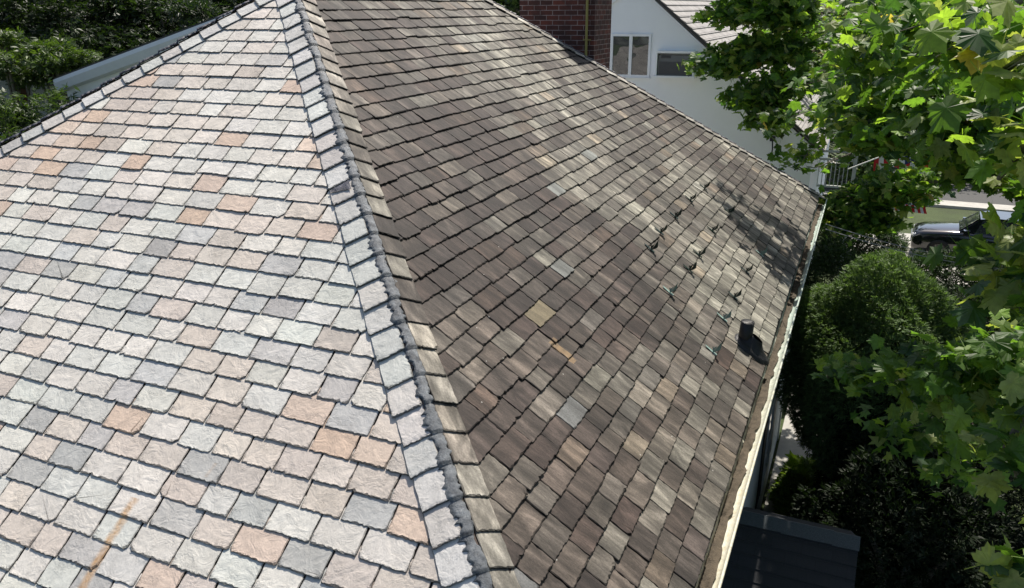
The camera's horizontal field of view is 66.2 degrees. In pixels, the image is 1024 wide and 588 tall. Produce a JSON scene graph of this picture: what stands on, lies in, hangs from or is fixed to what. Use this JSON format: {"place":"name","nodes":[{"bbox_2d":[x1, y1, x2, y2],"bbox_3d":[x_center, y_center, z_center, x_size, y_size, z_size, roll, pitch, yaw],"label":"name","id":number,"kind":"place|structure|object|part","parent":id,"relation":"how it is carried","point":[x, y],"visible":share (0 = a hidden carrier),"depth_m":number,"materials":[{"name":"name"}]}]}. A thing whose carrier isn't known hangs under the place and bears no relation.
{"place":"outdoors","nodes":[
{"label":"outdoors","id":0,"kind":"place"},
{"bbox_2d":[53,12,229,99],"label":"gabled wing","id":1,"kind":"structure","parent":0,"point":[88,78],"depth_m":19.84,"materials":[{"name":"grey metal"}]},
{"bbox_2d":[0,0,860,587],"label":"slate house","id":2,"kind":"structure","parent":0,"point":[392,294],"depth_m":6.08,"materials":[{"name":"stone"}]},
{"bbox_2d":[760,390,776,493],"bbox_3d":[4.441,2.553,13.611,0.038,1.500,1.000,8,22,22],"label":"window","id":3,"kind":"structure","parent":2,"relation":"in","point":[772,409],"depth_m":13.72,"materials":[{"name":"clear glass"}]},
{"bbox_2d":[826,224,954,257],"bbox_3d":[5.691,-0.658,10.543,0.011,0.345,3.807,-10,22,-24],"label":"service wire","id":4,"kind":"object","parent":2,"relation":"attached to","point":[884,241],"visible":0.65,"depth_m":11.28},
{"bbox_2d":[170,17,1023,585],"bbox_3d":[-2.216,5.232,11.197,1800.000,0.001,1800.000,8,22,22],"label":"ground","id":5,"kind":"structure","parent":0,"point":[944,215],"depth_m":34.34,"materials":[{"name":"grey concrete"}]},
{"bbox_2d":[0,26,68,129],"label":"leafy tree","id":6,"kind":"object","parent":5,"relation":"on","point":[8,41],"visible":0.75,"depth_m":21.57,"materials":[{"name":"green plant"}]},
{"bbox_2d":[0,77,80,146],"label":"leafy tree","id":7,"kind":"object","parent":5,"relation":"on","point":[12,118],"visible":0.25,"depth_m":19.72,"materials":[{"name":"green plant"}]},
{"bbox_2d":[0,65,84,135],"bbox_3d":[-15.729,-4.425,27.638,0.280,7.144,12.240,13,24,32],"label":"leafy tree","id":8,"kind":"object","parent":5,"relation":"on","point":[22,92],"depth_m":26.10,"materials":[{"name":"green plant"}]},
{"bbox_2d":[0,27,103,105],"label":"leafy tree","id":9,"kind":"object","parent":5,"relation":"on","point":[49,56],"visible":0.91,"depth_m":21.26,"materials":[{"name":"green plant"}]},
{"bbox_2d":[0,0,163,110],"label":"leafy tree","id":10,"kind":"object","parent":5,"relation":"on","point":[36,17],"visible":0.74,"depth_m":24.13,"materials":[{"name":"green plant"}]},
{"bbox_2d":[0,0,253,80],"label":"leafy tree","id":11,"kind":"object","parent":5,"relation":"on","point":[183,23],"visible":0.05,"depth_m":26.69,"materials":[{"name":"green plant"}]},
{"bbox_2d":[52,0,233,62],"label":"leafy tree","id":12,"kind":"object","parent":5,"relation":"on","point":[189,10],"visible":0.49,"depth_m":25.23,"materials":[{"name":"green plant"}]},
{"bbox_2d":[146,0,252,39],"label":"leafy tree","id":13,"kind":"object","parent":5,"relation":"on","point":[238,2],"visible":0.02,"depth_m":28.36,"materials":[{"name":"green plant"}]},
{"bbox_2d":[493,0,519,15],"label":"leafy tree","id":14,"kind":"object","parent":5,"relation":"on","point":[513,6],"visible":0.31,"depth_m":26.64,"materials":[{"name":"green plant"}]},
{"bbox_2d":[766,450,819,520],"bbox_3d":[5.258,3.584,14.438,1.092,1.034,2.177,8,22,22],"label":"garden plant","id":15,"kind":"object","parent":5,"relation":"on","point":[796,471],"visible":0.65,"depth_m":14.22,"materials":[{"name":"green plant"}]},
{"bbox_2d":[769,0,850,67],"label":"leafy tree","id":16,"kind":"object","parent":5,"relation":"on","point":[820,18],"visible":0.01,"depth_m":45.50,"materials":[{"name":"green plant"}]},
{"bbox_2d":[797,236,858,349],"bbox_3d":[8.604,-0.066,21.371,1.859,3.142,2.909,8,22,22],"label":"dark shrub","id":17,"kind":"object","parent":5,"relation":"on","point":[818,266],"visible":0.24,"depth_m":20.78,"materials":[{"name":"green plant"}]},
{"bbox_2d":[677,0,1023,587],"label":"sycamore tree","id":18,"kind":"object","parent":5,"relation":"on","point":[939,84],"visible":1,"depth_m":5.62,"materials":[{"name":"green plant"}]},
{"bbox_2d":[815,225,909,266],"bbox_3d":[12.309,-2.051,28.337,3.875,2.170,2.456,8,22,22],"label":"shrub","id":19,"kind":"object","parent":5,"relation":"on","point":[894,238],"visible":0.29,"depth_m":27.59,"materials":[{"name":"green plant"}]},
{"bbox_2d":[775,247,980,481],"bbox_3d":[6.128,1.705,13.184,3.364,5.178,3.348,8,22,22],"label":"clipped yew","id":20,"kind":"object","parent":5,"relation":"on","point":[857,303],"visible":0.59,"depth_m":12.40,"materials":[{"name":"green plant"}]},
{"bbox_2d":[824,140,941,188],"bbox_3d":[18.753,-7.879,40.960,12.022,6.018,7.248,8,22,22],"label":"leafy tree","id":21,"kind":"object","parent":5,"relation":"on","point":[867,167],"visible":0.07,"depth_m":39.84,"materials":[{"name":"green plant"}]},
{"bbox_2d":[812,331,984,586],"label":"dark yew","id":22,"kind":"object","parent":5,"relation":"on","point":[844,447],"visible":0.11,"depth_m":11.87,"materials":[{"name":"green plant"}]},
{"bbox_2d":[786,444,1023,587],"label":"dark yew","id":23,"kind":"object","parent":5,"relation":"on","point":[913,516],"visible":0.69,"depth_m":10.78,"materials":[{"name":"green plant"}]},
{"bbox_2d":[844,276,1021,385],"bbox_3d":[9.824,1.292,17.058,4.903,3.547,3.827,8,22,22],"label":"dark yew","id":24,"kind":"object","parent":5,"relation":"on","point":[959,295],"visible":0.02,"depth_m":16.71,"materials":[{"name":"green plant"}]},
{"bbox_2d":[864,464,1023,587],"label":"ground cover","id":25,"kind":"object","parent":5,"relation":"on","point":[987,535],"depth_m":13.76,"materials":[{"name":"green plant"}]},
{"bbox_2d":[901,445,1023,587],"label":"dark yew","id":26,"kind":"object","parent":5,"relation":"on","point":[1011,501],"visible":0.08,"depth_m":11.29,"materials":[{"name":"green plant"}]},
{"bbox_2d":[906,247,1020,307],"bbox_3d":[14.882,-0.560,24.533,5.733,1.927,2.395,8,22,22],"label":"shrub","id":27,"kind":"object","parent":5,"relation":"on","point":[944,274],"visible":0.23,"depth_m":24.57,"materials":[{"name":"green plant"}]},
{"bbox_2d":[610,0,829,334],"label":"white house","id":28,"kind":"structure","parent":0,"point":[653,42],"depth_m":19.42,"materials":[{"name":"paint"}]},
{"bbox_2d":[610,34,651,78],"bbox_3d":[2.973,-5.976,19.744,1.065,1.065,0.072,8,22,22],"label":"window","id":29,"kind":"structure","parent":28,"relation":"in","point":[630,57],"depth_m":19.74,"materials":[{"name":"plastic"}]},
{"bbox_2d":[653,50,696,78],"bbox_3d":[4.011,-5.631,19.264,1.030,0.630,0.277,8,22,22],"label":"window","id":30,"kind":"structure","parent":28,"relation":"in","point":[666,66],"depth_m":19.26,"materials":[{"name":"plastic"}]},
{"bbox_2d":[770,136,775,151],"bbox_3d":[6.287,-3.573,18.977,0.120,0.503,0.223,8,22,22],"label":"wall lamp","id":31,"kind":"object","parent":28,"relation":"attached to","point":[771,139],"visible":0.47,"depth_m":18.84,"materials":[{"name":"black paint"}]},
{"bbox_2d":[816,150,857,275],"bbox_3d":[9.189,-2.132,22.945,1.200,5.688,0.100,8,22,22],"label":"porch railing","id":32,"kind":"object","parent":28,"relation":"attached to","point":[855,160],"visible":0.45,"depth_m":22.37,"materials":[{"name":"paint"}]},
{"bbox_2d":[763,343,833,512],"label":"path","id":33,"kind":"structure","parent":0,"point":[787,441],"depth_m":16.32,"materials":[{"name":"concrete"}]},
{"bbox_2d":[848,156,929,173],"bbox_3d":[8.950,-3.007,18.338,2.053,1.682,0.106,4,20,11],"label":"flag","id":34,"kind":"object","parent":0,"point":[878,160],"visible":0.08,"depth_m":18.39,"materials":[{"name":"fabric"}]},
{"bbox_2d":[892,202,926,213],"bbox_3d":[8.943,-2.146,18.375,1.548,0.442,0.106,6,21,18],"label":"flag","id":35,"kind":"object","parent":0,"point":[921,210],"visible":0.17,"depth_m":18.28,"materials":[{"name":"red fabric"}]},
{"bbox_2d":[844,233,977,283],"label":"driveway","id":36,"kind":"structure","parent":0,"point":[909,236],"depth_m":29.80,"materials":[{"name":"concrete"}]},
{"bbox_2d":[910,211,1019,255],"bbox_3d":[17.101,-2.062,28.328,4.835,1.680,2.200,10,22,26],"label":"parked car","id":37,"kind":"object","parent":36,"relation":"on","point":[925,235],"visible":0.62,"depth_m":28.26,"materials":[{"name":"black paint"}]},
{"bbox_3d":[17.194,-2.242,27.265,1.870,0.460,0.190,10,22,26],"label":"side window","id":38,"kind":"part","parent":37,"relation":"part of","materials":[{"name":"black glass"}]},
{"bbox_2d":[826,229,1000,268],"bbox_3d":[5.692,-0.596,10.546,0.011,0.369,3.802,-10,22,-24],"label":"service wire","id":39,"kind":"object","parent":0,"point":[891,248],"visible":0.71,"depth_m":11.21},
{"bbox_2d":[823,191,1014,211],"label":"pavement","id":40,"kind":"structure","parent":0,"point":[968,205],"depth_m":35.96,"materials":[{"name":"concrete"}]},
{"bbox_2d":[824,169,1017,205],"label":"road","id":41,"kind":"structure","parent":0,"point":[965,194],"depth_m":38.17,"materials":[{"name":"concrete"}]}
]}

